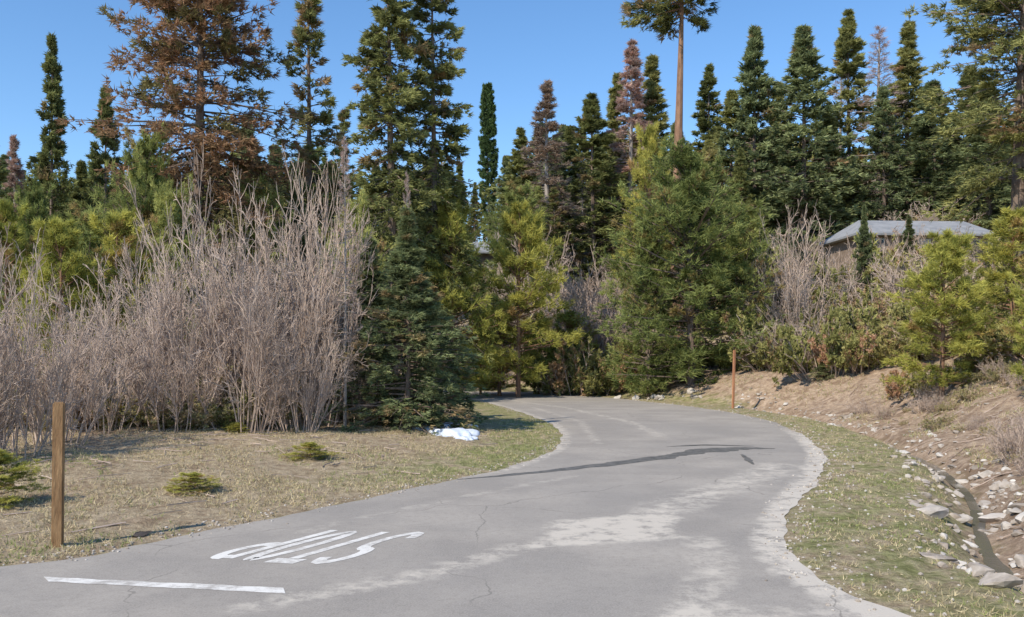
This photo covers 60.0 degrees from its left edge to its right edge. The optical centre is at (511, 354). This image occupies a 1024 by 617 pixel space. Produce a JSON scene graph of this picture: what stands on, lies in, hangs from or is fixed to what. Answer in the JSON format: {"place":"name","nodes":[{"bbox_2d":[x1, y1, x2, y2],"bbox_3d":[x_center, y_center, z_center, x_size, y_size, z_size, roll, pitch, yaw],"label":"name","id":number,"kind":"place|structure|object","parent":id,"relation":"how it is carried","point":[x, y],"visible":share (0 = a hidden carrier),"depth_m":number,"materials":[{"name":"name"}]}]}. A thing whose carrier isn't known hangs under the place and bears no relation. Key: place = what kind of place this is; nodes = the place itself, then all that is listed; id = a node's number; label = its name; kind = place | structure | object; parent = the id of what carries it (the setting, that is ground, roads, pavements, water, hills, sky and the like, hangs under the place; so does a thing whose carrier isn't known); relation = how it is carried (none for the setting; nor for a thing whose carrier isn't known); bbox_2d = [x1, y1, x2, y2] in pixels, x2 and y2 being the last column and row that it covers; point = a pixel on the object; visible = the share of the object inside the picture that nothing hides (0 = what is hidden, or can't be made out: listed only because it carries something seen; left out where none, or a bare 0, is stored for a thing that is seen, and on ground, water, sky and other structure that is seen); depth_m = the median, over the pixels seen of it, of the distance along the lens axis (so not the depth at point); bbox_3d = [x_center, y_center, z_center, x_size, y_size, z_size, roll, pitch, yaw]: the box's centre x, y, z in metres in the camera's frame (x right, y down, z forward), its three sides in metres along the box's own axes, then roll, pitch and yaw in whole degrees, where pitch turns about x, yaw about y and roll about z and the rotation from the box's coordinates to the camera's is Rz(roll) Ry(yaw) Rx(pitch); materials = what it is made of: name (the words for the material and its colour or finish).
{"place":"outdoors","nodes":[
{"label":"outdoors","id":0,"kind":"place"},
{"bbox_2d":[0,391,911,616],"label":"road","id":1,"kind":"structure","parent":0,"point":[679,536],"depth_m":11.44,"materials":[{"name":"asphalt"}]},
{"bbox_2d":[45,577,284,592],"bbox_3d":[-3.820,2.496,9.625,2.976,0.001,0.228,0,0,9],"label":"stop line","id":2,"kind":"object","parent":1,"relation":"on","point":[186,585],"visible":1,"depth_m":9.59,"materials":[{"name":"white paint"}]},
{"bbox_2d":[210,530,423,563],"bbox_3d":[-2.475,2.496,11.674,1.644,0.001,2.598,0,0,29],"label":"stop lettering","id":3,"kind":"object","parent":1,"relation":"on","point":[365,548],"visible":1,"depth_m":11.42,"materials":[{"name":"white paint"}]},
{"bbox_2d":[465,447,774,478],"bbox_3d":[2.674,2.495,21.052,10.012,0.001,1.279,0,0,-38],"label":"wet crack stain","id":4,"kind":"object","parent":1,"relation":"on","point":[684,453],"visible":1,"depth_m":21.32,"materials":[{"name":"asphalt"}]},
{"bbox_2d":[0,0,1020,241],"label":"sky","id":5,"kind":"structure","parent":0,"point":[512,45],"materials":[{"name":"blue"}]},
{"bbox_2d":[0,227,1023,616],"bbox_3d":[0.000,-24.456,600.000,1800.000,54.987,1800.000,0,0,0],"label":"ground","id":6,"kind":"structure","parent":0,"point":[714,397],"depth_m":17.77,"materials":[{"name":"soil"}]},
{"bbox_2d":[0,134,25,323],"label":"dead fir tree","id":7,"kind":"object","parent":6,"relation":"on","point":[14,167],"visible":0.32,"depth_m":74.78,"materials":[{"name":"brown plant"}]},
{"bbox_2d":[0,272,46,458],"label":"bare shrub","id":8,"kind":"object","parent":6,"relation":"on","point":[7,417],"visible":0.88,"depth_m":18.26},
{"bbox_2d":[0,449,49,509],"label":"pine sapling","id":9,"kind":"object","parent":6,"relation":"on","point":[7,479],"visible":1,"depth_m":14.11,"materials":[{"name":"green plant"}]},
{"bbox_2d":[0,195,58,366],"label":"pine tree","id":10,"kind":"object","parent":6,"relation":"on","point":[7,217],"visible":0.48,"depth_m":35.96,"materials":[{"name":"green plant"}]},
{"bbox_2d":[0,174,70,360],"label":"bushy pine tree","id":11,"kind":"object","parent":6,"relation":"on","point":[37,204],"visible":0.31,"depth_m":43.55,"materials":[{"name":"green plant"}]},
{"bbox_2d":[0,223,83,458],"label":"bare shrub","id":12,"kind":"object","parent":6,"relation":"on","point":[31,314],"visible":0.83,"depth_m":18.96,"materials":[{"name":"plant"}]},
{"bbox_2d":[9,32,83,349],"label":"fir tree","id":13,"kind":"object","parent":6,"relation":"on","point":[43,165],"visible":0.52,"depth_m":65.53,"materials":[{"name":"green plant"}]},
{"bbox_2d":[51,402,64,547],"bbox_3d":[-5.860,1.572,11.450,0.135,1.920,0.135,1,0,-20],"label":"wooden post","id":14,"kind":"object","parent":6,"relation":"on","point":[58,476],"visible":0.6,"depth_m":11.39,"materials":[{"name":"brown wood"}]},
{"bbox_2d":[9,214,115,371],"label":"pine tree","id":15,"kind":"object","parent":6,"relation":"on","point":[59,238],"visible":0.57,"depth_m":33.71,"materials":[{"name":"green plant"}]},
{"bbox_2d":[0,247,134,445],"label":"bare shrub","id":16,"kind":"object","parent":6,"relation":"on","point":[93,387],"visible":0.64,"depth_m":21.14,"materials":[{"name":"plant"}]},
{"bbox_2d":[0,304,152,425],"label":"bare shrub","id":17,"kind":"object","parent":6,"relation":"on","point":[81,365],"visible":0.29,"depth_m":24.14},
{"bbox_2d":[22,201,139,368],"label":"bushy pine tree","id":18,"kind":"object","parent":6,"relation":"on","point":[86,245],"visible":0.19,"depth_m":41.55,"materials":[{"name":"green plant"}]},
{"bbox_2d":[70,86,128,353],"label":"fir tree","id":19,"kind":"object","parent":6,"relation":"on","point":[96,158],"visible":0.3,"depth_m":69.74,"materials":[{"name":"green plant"}]},
{"bbox_2d":[34,280,178,433],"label":"bare shrub","id":20,"kind":"object","parent":6,"relation":"on","point":[129,376],"visible":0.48,"depth_m":23.25,"materials":[{"name":"plant"}]},
{"bbox_2d":[31,217,204,383],"bbox_3d":[-13.941,-1.516,32.001,6.328,7.316,5.213,0,0,-28],"label":"bare shrub","id":21,"kind":"object","parent":6,"relation":"on","point":[101,274],"visible":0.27,"depth_m":31.03,"materials":[{"name":"plant"}]},
{"bbox_2d":[63,205,176,383],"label":"pine tree","id":22,"kind":"object","parent":6,"relation":"on","point":[119,231],"visible":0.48,"depth_m":35.83,"materials":[{"name":"green plant"}]},
{"bbox_2d":[77,121,208,358],"bbox_3d":[-18.625,-4.972,45.664,7.483,14.772,6.656,0,0,34],"label":"bushy pine tree","id":23,"kind":"object","parent":6,"relation":"on","point":[143,172],"visible":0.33,"depth_m":45.47,"materials":[{"name":"green plant"}]},
{"bbox_2d":[80,222,239,404],"bbox_3d":[-10.399,-0.802,26.121,4.547,5.926,4.249,0,0,19],"label":"bare shrub","id":24,"kind":"object","parent":6,"relation":"on","point":[167,285],"visible":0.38,"depth_m":26.09,"materials":[{"name":"plant"}]},
{"bbox_2d":[85,265,239,432],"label":"bare shrub","id":25,"kind":"object","parent":6,"relation":"on","point":[188,388],"visible":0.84,"depth_m":24.07,"materials":[{"name":"plant"}]},
{"bbox_2d":[113,178,224,370],"bbox_3d":[-16.848,-3.444,43.817,5.226,11.014,5.560,0,0,-8],"label":"bushy pine tree","id":26,"kind":"object","parent":6,"relation":"on","point":[167,196],"visible":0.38,"depth_m":43.63,"materials":[{"name":"green plant"}]},
{"bbox_2d":[53,0,314,350],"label":"rusty pine tree","id":27,"kind":"object","parent":6,"relation":"on","point":[182,14],"visible":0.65,"depth_m":48.89,"materials":[{"name":"brown plant"}]},
{"bbox_2d":[162,471,222,495],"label":"pine sapling","id":28,"kind":"object","parent":6,"relation":"on","point":[195,475],"visible":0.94,"depth_m":15.57,"materials":[{"name":"green plant"}]},
{"bbox_2d":[113,144,308,397],"bbox_3d":[-9.174,-1.860,27.299,5.194,8.233,5.643,0,0,33],"label":"bare shrub","id":29,"kind":"object","parent":6,"relation":"on","point":[211,300],"visible":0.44,"depth_m":26.22,"materials":[{"name":"plant"}]},
{"bbox_2d":[0,334,422,431],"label":"thicket brush","id":30,"kind":"object","parent":6,"relation":"on","point":[200,417],"visible":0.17,"depth_m":24.67,"materials":[{"name":"brown plant"}]},
{"bbox_2d":[116,211,307,391],"bbox_3d":[-10.122,-1.436,30.678,5.783,7.347,6.283,0,0,20],"label":"bare shrub","id":31,"kind":"object","parent":6,"relation":"on","point":[185,270],"visible":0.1,"depth_m":30.68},
{"bbox_2d":[192,170,305,361],"bbox_3d":[-14.568,-4.150,49.772,7.108,13.083,6.680,0,0,-41],"label":"bushy pine tree","id":32,"kind":"object","parent":6,"relation":"on","point":[261,180],"visible":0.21,"depth_m":49.42,"materials":[{"name":"green plant"}]},
{"bbox_2d":[163,216,336,432],"bbox_3d":[-7.326,-0.697,24.756,4.085,6.111,4.373,0,0,12],"label":"bare shrub","id":33,"kind":"object","parent":6,"relation":"on","point":[257,364],"visible":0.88,"depth_m":24.39,"materials":[{"name":"plant"}]},
{"bbox_2d":[173,143,368,426],"bbox_3d":[-7.197,-2.230,27.502,6.345,9.292,5.226,0,0,-29],"label":"bare shrub","id":34,"kind":"object","parent":6,"relation":"on","point":[269,292],"visible":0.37,"depth_m":26.36,"materials":[{"name":"plant"}]},
{"bbox_2d":[185,192,384,408],"bbox_3d":[-7.159,-1.439,30.147,6.080,7.631,5.597,0,0,8],"label":"bare shrub","id":35,"kind":"object","parent":6,"relation":"on","point":[230,257],"visible":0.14,"depth_m":29.02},
{"bbox_2d":[274,161,318,347],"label":"fir tree","id":36,"kind":"object","parent":6,"relation":"on","point":[295,194],"visible":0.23,"depth_m":51.72,"materials":[{"name":"green plant"}]},
{"bbox_2d":[218,154,379,428],"bbox_3d":[-6.662,-1.900,27.666,5.003,8.868,5.038,0,0,27],"label":"bare shrub","id":37,"kind":"object","parent":6,"relation":"on","point":[333,294],"visible":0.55,"depth_m":27.27,"materials":[{"name":"plant"}]},
{"bbox_2d":[239,283,370,433],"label":"bare shrub","id":38,"kind":"object","parent":6,"relation":"on","point":[321,389],"visible":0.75,"depth_m":25.25,"materials":[{"name":"plant"}]},
{"bbox_2d":[272,0,365,322],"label":"sparse fir tree","id":39,"kind":"object","parent":6,"relation":"on","point":[308,11],"visible":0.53,"depth_m":57.43,"materials":[{"name":"green plant"}]},
{"bbox_2d":[315,109,362,284],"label":"fir tree","id":40,"kind":"object","parent":6,"relation":"on","point":[343,115],"visible":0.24,"depth_m":69.88,"materials":[{"name":"green plant"}]},
{"bbox_2d":[328,137,360,425],"bbox_3d":[-5.051,-2.196,26.970,1.201,9.196,0.988,0,0,-30],"label":"snag","id":41,"kind":"object","parent":6,"relation":"on","point":[342,152],"visible":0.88,"depth_m":26.95,"materials":[{"name":"grey plant"}]},
{"bbox_2d":[302,187,396,375],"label":"bushy pine tree","id":42,"kind":"object","parent":6,"relation":"on","point":[358,210],"visible":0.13,"depth_m":41.54,"materials":[{"name":"green plant"}]},
{"bbox_2d":[328,236,446,420],"bbox_3d":[-4.934,-0.722,31.197,6.862,6.894,4.943,0,0,44],"label":"young fir tree","id":43,"kind":"object","parent":6,"relation":"on","point":[379,276],"visible":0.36,"depth_m":30.58,"materials":[{"name":"green plant"}]},
{"bbox_2d":[341,0,453,396],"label":"fir tree","id":44,"kind":"object","parent":6,"relation":"on","point":[382,98],"visible":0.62,"depth_m":47.10,"materials":[{"name":"green plant"}]},
{"bbox_2d":[309,205,490,435],"bbox_3d":[-3.588,-0.970,28.106,5.504,7.464,5.439,0,0,5],"label":"young fir tree","id":45,"kind":"object","parent":6,"relation":"on","point":[406,258],"visible":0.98,"depth_m":27.58,"materials":[{"name":"green plant"}]},
{"bbox_2d":[384,310,489,424],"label":"young fir tree","id":46,"kind":"object","parent":6,"relation":"on","point":[470,404],"visible":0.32,"depth_m":30.80,"materials":[{"name":"green plant"}]},
{"bbox_2d":[395,0,499,397],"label":"fir tree","id":47,"kind":"object","parent":6,"relation":"on","point":[441,71],"visible":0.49,"depth_m":49.49,"materials":[{"name":"green plant"}]},
{"bbox_2d":[398,183,506,398],"bbox_3d":[-3.434,-3.599,49.832,5.649,12.366,6.538,0,0,-33],"label":"pine tree","id":48,"kind":"object","parent":6,"relation":"on","point":[457,219],"visible":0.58,"depth_m":49.28,"materials":[{"name":"green plant"}]},
{"bbox_2d":[476,82,499,241],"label":"monopine tower","id":49,"kind":"structure","parent":6,"relation":"on","point":[487,144],"depth_m":188.94,"materials":[{"name":"green plant"}]},
{"bbox_2d":[0,122,1007,318],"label":"distant forest","id":50,"kind":"object","parent":6,"relation":"on","point":[517,192],"visible":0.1,"depth_m":86.25,"materials":[{"name":"green plant"}]},
{"bbox_2d":[464,299,551,395],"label":"pine tree","id":51,"kind":"object","parent":6,"relation":"on","point":[509,331],"visible":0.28,"depth_m":53.50,"materials":[{"name":"green plant"}]},
{"bbox_2d":[0,358,1023,616],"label":"pebbles","id":52,"kind":"object","parent":6,"relation":"on","point":[754,528],"visible":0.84,"depth_m":13.57,"materials":[{"name":"stone"}]},
{"bbox_2d":[0,357,1023,575],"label":"fallen twigs","id":53,"kind":"object","parent":6,"relation":"on","point":[367,429],"visible":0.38,"depth_m":22.30,"materials":[{"name":"wood"}]},
{"bbox_2d":[490,126,543,261],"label":"fir tree","id":54,"kind":"object","parent":6,"relation":"on","point":[516,164],"visible":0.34,"depth_m":91.32,"materials":[{"name":"green plant"}]},
{"bbox_2d":[454,198,585,397],"bbox_3d":[0.192,-3.310,51.888,8.264,11.883,6.166,0,0,15],"label":"pine tree","id":55,"kind":"object","parent":6,"relation":"on","point":[514,218],"visible":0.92,"depth_m":51.32,"materials":[{"name":"green plant"}]},
{"bbox_2d":[55,199,1023,370],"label":"hillside brush","id":56,"kind":"object","parent":6,"relation":"on","point":[999,342],"visible":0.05,"depth_m":51.14,"materials":[{"name":"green plant"}]},
{"bbox_2d":[510,79,586,273],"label":"dead fir tree","id":57,"kind":"object","parent":6,"relation":"on","point":[548,112],"visible":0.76,"depth_m":87.56,"materials":[{"name":"brown plant"}]},
{"bbox_2d":[514,334,619,396],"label":"manzanita shrub","id":58,"kind":"object","parent":6,"relation":"on","point":[555,382],"visible":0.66,"depth_m":53.71,"materials":[{"name":"green plant"}]},
{"bbox_2d":[548,125,595,247],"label":"fir tree","id":59,"kind":"object","parent":6,"relation":"on","point":[569,152],"visible":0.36,"depth_m":99.59,"materials":[{"name":"green plant"}]},
{"bbox_2d":[545,310,600,379],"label":"pine tree","id":60,"kind":"object","parent":6,"relation":"on","point":[569,322],"visible":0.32,"depth_m":57.51,"materials":[{"name":"green plant"}]},
{"bbox_2d":[533,259,641,358],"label":"bare shrub","id":61,"kind":"object","parent":6,"relation":"on","point":[576,300],"visible":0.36,"depth_m":59.05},
{"bbox_2d":[559,91,630,290],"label":"fir tree","id":62,"kind":"object","parent":6,"relation":"on","point":[591,121],"visible":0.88,"depth_m":89.02,"materials":[{"name":"green plant"}]},
{"bbox_2d":[585,72,637,260],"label":"fir tree","id":63,"kind":"object","parent":6,"relation":"on","point":[611,114],"visible":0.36,"depth_m":95.33,"materials":[{"name":"green plant"}]},
{"bbox_2d":[588,39,651,259],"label":"dead fir tree","id":64,"kind":"object","parent":6,"relation":"on","point":[633,71],"visible":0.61,"depth_m":91.45,"materials":[{"name":"brown plant"}]},
{"bbox_2d":[619,53,670,241],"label":"fir tree","id":65,"kind":"object","parent":6,"relation":"on","point":[653,96],"visible":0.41,"depth_m":94.40,"materials":[{"name":"green plant"}]},
{"bbox_2d":[593,209,700,396],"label":"bushy pine tree","id":66,"kind":"object","parent":6,"relation":"on","point":[626,343],"visible":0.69,"depth_m":50.43,"materials":[{"name":"green plant"}]},
{"bbox_2d":[612,120,685,314],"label":"pine tree","id":67,"kind":"object","parent":6,"relation":"on","point":[649,143],"visible":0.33,"depth_m":65.60,"materials":[{"name":"green plant"}]},
{"bbox_2d":[618,0,720,345],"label":"ponderosa pine tree","id":68,"kind":"object","parent":6,"relation":"on","point":[661,23],"visible":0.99,"depth_m":62.12,"materials":[{"name":"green plant"}]},
{"bbox_2d":[571,132,801,389],"bbox_3d":[9.162,-5.158,50.443,13.555,14.439,12.058,0,0,24],"label":"bushy pine tree","id":69,"kind":"object","parent":6,"relation":"on","point":[683,210],"visible":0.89,"depth_m":48.70,"materials":[{"name":"green plant"}]},
{"bbox_2d":[688,63,728,185],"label":"fir tree","id":70,"kind":"object","parent":6,"relation":"on","point":[704,125],"visible":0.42,"depth_m":97.91,"materials":[{"name":"green plant"}]},
{"bbox_2d":[710,89,763,239],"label":"fir tree","id":71,"kind":"object","parent":6,"relation":"on","point":[728,118],"visible":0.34,"depth_m":87.56,"materials":[{"name":"green plant"}]},
{"bbox_2d":[686,199,806,367],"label":"bushy pine tree","id":72,"kind":"object","parent":6,"relation":"on","point":[752,232],"visible":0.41,"depth_m":49.26,"materials":[{"name":"green plant"}]},
{"bbox_2d":[710,23,810,256],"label":"fir tree","id":73,"kind":"object","parent":6,"relation":"on","point":[759,87],"visible":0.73,"depth_m":85.14,"materials":[{"name":"green plant"}]},
{"bbox_2d":[721,214,833,334],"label":"bare shrub","id":74,"kind":"object","parent":6,"relation":"on","point":[814,255],"visible":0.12,"depth_m":51.17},
{"bbox_2d":[719,308,855,371],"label":"manzanita shrub","id":75,"kind":"object","parent":6,"relation":"on","point":[746,360],"visible":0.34,"depth_m":46.94,"materials":[{"name":"green plant"}]},
{"bbox_2d":[735,197,856,335],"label":"bare shrub","id":76,"kind":"object","parent":6,"relation":"on","point":[787,292],"visible":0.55,"depth_m":48.18,"materials":[{"name":"plant"}]},
{"bbox_2d":[746,24,868,263],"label":"fir tree","id":77,"kind":"object","parent":6,"relation":"on","point":[802,62],"visible":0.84,"depth_m":82.58,"materials":[{"name":"green plant"}]},
{"bbox_2d":[613,377,1023,592],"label":"ditch rocks","id":78,"kind":"object","parent":6,"relation":"on","point":[991,578],"visible":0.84,"depth_m":15.46,"materials":[{"name":"stone"}]},
{"bbox_2d":[794,111,862,245],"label":"fir tree","id":79,"kind":"object","parent":6,"relation":"on","point":[833,122],"visible":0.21,"depth_m":85.09,"materials":[{"name":"green plant"}]},
{"bbox_2d":[780,268,889,333],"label":"manzanita shrub","id":80,"kind":"object","parent":6,"relation":"on","point":[826,299],"visible":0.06,"depth_m":49.58,"materials":[{"name":"green plant"}]},
{"bbox_2d":[765,305,914,387],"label":"manzanita shrub","id":81,"kind":"object","parent":6,"relation":"on","point":[789,354],"visible":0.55,"depth_m":41.77,"materials":[{"name":"green plant"}]},
{"bbox_2d":[809,8,889,228],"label":"fir tree","id":82,"kind":"object","parent":6,"relation":"on","point":[847,45],"visible":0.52,"depth_m":89.21,"materials":[{"name":"green plant"}]},
{"bbox_2d":[804,299,902,373],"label":"manzanita shrub","id":83,"kind":"object","parent":6,"relation":"on","point":[860,358],"visible":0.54,"depth_m":40.55,"materials":[{"name":"green plant"}]},
{"bbox_2d":[813,268,903,334],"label":"manzanita shrub","id":84,"kind":"object","parent":6,"relation":"on","point":[852,317],"visible":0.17,"depth_m":47.08,"materials":[{"name":"green plant"}]},
{"bbox_2d":[793,231,923,301],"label":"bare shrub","id":85,"kind":"object","parent":6,"relation":"on","point":[873,248],"visible":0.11,"depth_m":57.48,"materials":[{"name":"green plant"}]},
{"bbox_2d":[843,204,878,298],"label":"blue fir tree","id":86,"kind":"object","parent":6,"relation":"on","point":[863,228],"visible":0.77,"depth_m":55.85,"materials":[{"name":"green plant"}]},
{"bbox_2d":[838,24,911,220],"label":"snag","id":87,"kind":"object","parent":6,"relation":"on","point":[878,51],"visible":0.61,"depth_m":85.91,"materials":[{"name":"grey plant"}]},
{"bbox_2d":[848,85,920,222],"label":"fir tree","id":88,"kind":"object","parent":6,"relation":"on","point":[875,141],"visible":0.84,"depth_m":83.56,"materials":[{"name":"green plant"}]},
{"bbox_2d":[855,309,923,367],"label":"manzanita shrub","id":89,"kind":"object","parent":6,"relation":"on","point":[884,349],"visible":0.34,"depth_m":40.07,"materials":[{"name":"green plant"}]},
{"bbox_2d":[826,236,987,269],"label":"walls","id":90,"kind":"structure","parent":6,"relation":"on","point":[841,246],"depth_m":71.28,"materials":[{"name":"brown wood"}]},
{"bbox_2d":[819,220,996,246],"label":"roof","id":91,"kind":"structure","parent":90,"relation":"on","point":[880,228],"depth_m":70.20,"materials":[{"name":"metal"}]},
{"bbox_2d":[879,353,936,400],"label":"manzanita shrub","id":92,"kind":"object","parent":6,"relation":"on","point":[893,388],"visible":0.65,"depth_m":34.53,"materials":[{"name":"green plant"}]},
{"bbox_2d":[872,19,957,220],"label":"fir tree","id":93,"kind":"object","parent":6,"relation":"on","point":[907,65],"visible":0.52,"depth_m":91.47,"materials":[{"name":"green plant"}]},
{"bbox_2d":[847,352,1023,475],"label":"bank weeds","id":94,"kind":"object","parent":6,"relation":"on","point":[998,373],"visible":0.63,"depth_m":30.05,"materials":[{"name":"brown plant"}]},
{"bbox_2d":[894,79,978,220],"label":"fir tree","id":95,"kind":"object","parent":6,"relation":"on","point":[917,154],"visible":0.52,"depth_m":83.14,"materials":[{"name":"green plant"}]},
{"bbox_2d":[879,228,1001,399],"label":"pine tree","id":96,"kind":"object","parent":6,"relation":"on","point":[945,248],"visible":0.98,"depth_m":31.45,"materials":[{"name":"green plant"}]},
{"bbox_2d":[901,0,1023,288],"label":"pine tree","id":97,"kind":"object","parent":6,"relation":"on","point":[1008,40],"visible":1,"depth_m":51.92,"materials":[{"name":"green plant"}]},
{"bbox_2d":[912,69,1012,214],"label":"fir tree","id":98,"kind":"object","parent":6,"relation":"on","point":[967,90],"visible":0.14,"depth_m":87.61,"materials":[{"name":"green plant"}]},
{"bbox_2d":[927,88,1013,229],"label":"fir tree","id":99,"kind":"object","parent":6,"relation":"on","point":[991,203],"visible":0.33,"depth_m":79.31,"materials":[{"name":"green plant"}]},
{"bbox_2d":[937,204,1023,354],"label":"pine tree","id":100,"kind":"object","parent":6,"relation":"on","point":[1004,252],"visible":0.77,"depth_m":32.82,"materials":[{"name":"green plant"}]},
{"bbox_2d":[974,400,1023,465],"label":"bare shrub","id":101,"kind":"object","parent":6,"relation":"on","point":[1020,437],"visible":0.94,"depth_m":20.05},
{"bbox_2d":[999,229,1023,383],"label":"pine tree","id":102,"kind":"object","parent":6,"relation":"on","point":[1016,329],"visible":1,"depth_m":26.40,"materials":[{"name":"green plant"}]},
{"bbox_2d":[895,448,1013,574],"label":"ditch water","id":103,"kind":"structure","parent":0,"point":[991,559],"depth_m":15.27,"materials":[{"name":"grey liquid"}]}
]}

